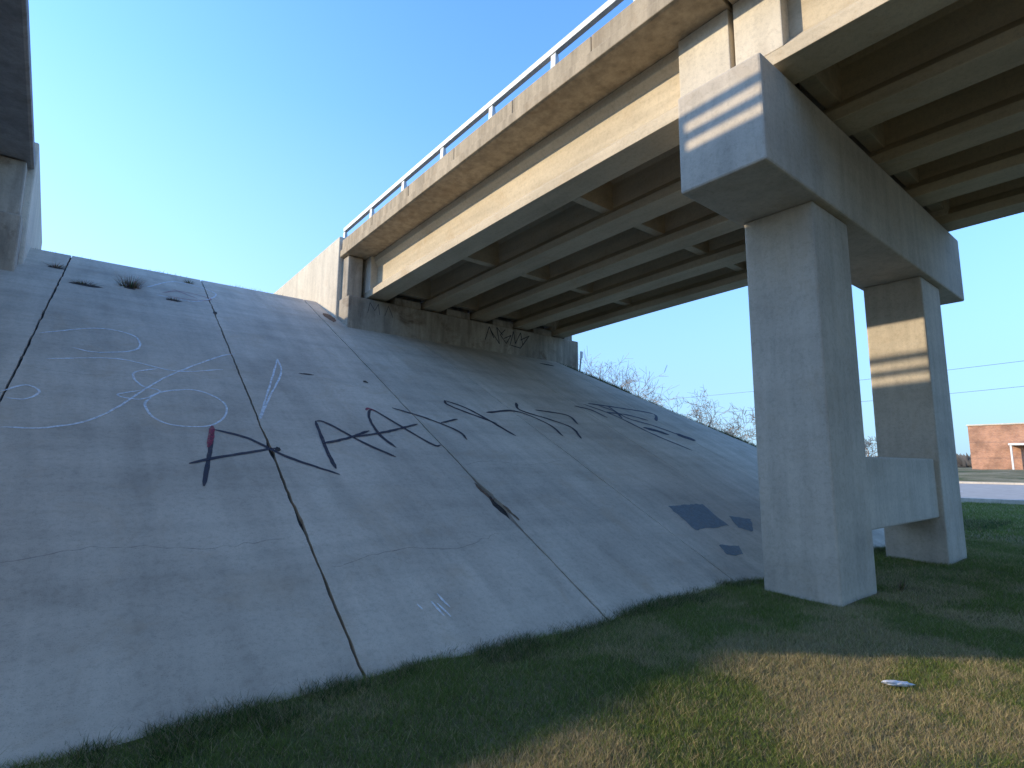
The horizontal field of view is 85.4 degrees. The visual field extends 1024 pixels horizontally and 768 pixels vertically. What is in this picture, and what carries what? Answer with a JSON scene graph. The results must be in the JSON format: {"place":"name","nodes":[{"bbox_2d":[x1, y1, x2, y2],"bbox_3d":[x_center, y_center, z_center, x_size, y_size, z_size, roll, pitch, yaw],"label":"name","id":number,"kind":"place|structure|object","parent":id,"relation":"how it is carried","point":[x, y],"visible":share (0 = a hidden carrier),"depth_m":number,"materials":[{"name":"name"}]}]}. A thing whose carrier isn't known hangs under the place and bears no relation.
{"place":"outdoors","nodes":[
{"label":"outdoors","id":0,"kind":"place"},
{"bbox_2d":[0,248,1023,767],"bbox_3d":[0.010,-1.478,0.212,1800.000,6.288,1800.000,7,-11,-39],"label":"ground","id":1,"kind":"structure","parent":0,"point":[1009,476],"depth_m":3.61,"materials":[{"name":"green plant"}]},
{"bbox_2d":[0,0,41,270],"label":"concrete bridge","id":2,"kind":"structure","parent":1,"relation":"on","point":[20,214],"depth_m":10.41,"materials":[{"name":"concrete"}]},
{"bbox_2d":[0,248,884,767],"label":"concrete slope paving","id":3,"kind":"structure","parent":1,"relation":"on","point":[146,576],"depth_m":6.46,"materials":[{"name":"grey concrete"}]},
{"bbox_2d":[48,266,552,519],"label":"concrete spalls","id":4,"kind":"object","parent":3,"relation":"on","point":[330,317],"visible":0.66,"depth_m":11.04,"materials":[{"name":"grey concrete"}]},
{"bbox_2d":[4,281,694,616],"bbox_3d":[-0.863,-0.049,10.146,13.225,5.711,9.455,2,-8,-13],"label":"graffiti tag","id":5,"kind":"object","parent":3,"relation":"on","point":[210,442],"visible":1,"depth_m":8.10,"materials":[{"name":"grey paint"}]},
{"bbox_2d":[669,504,752,554],"bbox_3d":[3.603,2.383,9.331,2.010,0.652,1.242,7,-11,-39],"label":"painted over patches","id":6,"kind":"object","parent":3,"relation":"on","point":[695,515],"visible":1,"depth_m":9.37,"materials":[{"name":"grey paint"}]},
{"bbox_2d":[45,263,908,590],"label":"weeds","id":7,"kind":"object","parent":1,"relation":"on","point":[139,285],"visible":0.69,"depth_m":11.78,"materials":[{"name":"green plant"}]},
{"bbox_2d":[579,351,582,370],"bbox_3d":[2.431,-0.617,19.786,0.109,1.083,0.159,7,-11,-39],"label":"marker post","id":8,"kind":"object","parent":1,"relation":"on","point":[581,354],"visible":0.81,"depth_m":19.77,"materials":[{"name":"white"}]},
{"bbox_2d":[578,350,686,405],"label":"bare tree","id":9,"kind":"object","parent":1,"relation":"on","point":[629,382],"visible":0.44,"depth_m":59.55,"materials":[{"name":"brown plant"}]},
{"bbox_2d":[274,0,1023,606],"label":"concrete bridge","id":10,"kind":"structure","parent":1,"relation":"on","point":[798,168],"depth_m":8.56,"materials":[{"name":"concrete"}]},
{"bbox_2d":[368,303,528,347],"bbox_3d":[-1.657,-1.690,16.803,5.799,0.566,0.002,7,-11,-39],"label":"graffiti tag","id":11,"kind":"object","parent":10,"relation":"attached to","point":[486,334],"visible":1,"depth_m":17.90,"materials":[{"name":"grey paint"}]},
{"bbox_2d":[639,391,705,418],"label":"bare tree","id":12,"kind":"object","parent":1,"relation":"on","point":[675,402],"visible":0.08,"depth_m":57.02,"materials":[{"name":"brown plant"}]},
{"bbox_2d":[685,386,743,436],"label":"bare tree","id":13,"kind":"object","parent":1,"relation":"on","point":[704,411],"visible":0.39,"depth_m":55.20,"materials":[{"name":"brown plant"}]},
{"bbox_2d":[686,402,755,444],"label":"bare tree","id":14,"kind":"object","parent":1,"relation":"on","point":[730,431],"visible":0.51,"depth_m":51.81,"materials":[{"name":"brown plant"}]},
{"bbox_2d":[743,408,755,439],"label":"bare tree","id":15,"kind":"object","parent":1,"relation":"on","point":[752,415],"visible":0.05,"depth_m":49.70,"materials":[{"name":"brown plant"}]},
{"bbox_2d":[864,436,876,456],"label":"bare tree","id":16,"kind":"object","parent":1,"relation":"on","point":[868,444],"visible":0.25,"depth_m":56.83,"materials":[{"name":"brown plant"}]},
{"bbox_2d":[881,680,914,686],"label":"plastic litter","id":17,"kind":"object","parent":1,"relation":"on","point":[897,683],"visible":0.99,"depth_m":4.07,"materials":[{"name":"white plastic"}]},
{"bbox_2d":[871,453,971,467],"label":"distant treeline","id":18,"kind":"object","parent":1,"relation":"on","point":[963,461],"depth_m":182.45,"materials":[{"name":"brown plant"}]},
{"bbox_2d":[967,424,1023,469],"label":"walls","id":19,"kind":"structure","parent":1,"relation":"on","point":[989,447],"depth_m":57.91,"materials":[{"name":"brick"}]},
{"bbox_2d":[966,423,1023,425],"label":"parapet cap","id":20,"kind":"object","parent":19,"relation":"on","point":[994,424],"visible":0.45,"depth_m":58.05,"materials":[{"name":"concrete"}]},
{"bbox_2d":[1008,443,1023,469],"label":"porch canopy","id":21,"kind":"object","parent":1,"relation":"on","point":[1011,452],"visible":1,"depth_m":56.14,"materials":[{"name":"white metal"}]},
{"bbox_3d":[56.848,-0.190,28.811,2.200,11.100,0.336,7,-11,-39],"label":"utility pole","id":22,"kind":"object","parent":1,"relation":"on","visible":0},
{"bbox_2d":[650,361,1023,414],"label":"power lines","id":23,"kind":"object","parent":22,"relation":"attached to","point":[866,379],"visible":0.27,"depth_m":49.52,"materials":[{"name":"black metal"}]},
{"bbox_2d":[29,0,1023,456],"label":"sky","id":24,"kind":"structure","parent":0,"point":[227,142],"materials":[{"name":"blue"}]},
{"bbox_2d":[959,481,1023,504],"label":"frontage road","id":25,"kind":"structure","parent":0,"point":[997,492],"depth_m":28.37,"materials":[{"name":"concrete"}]}
]}

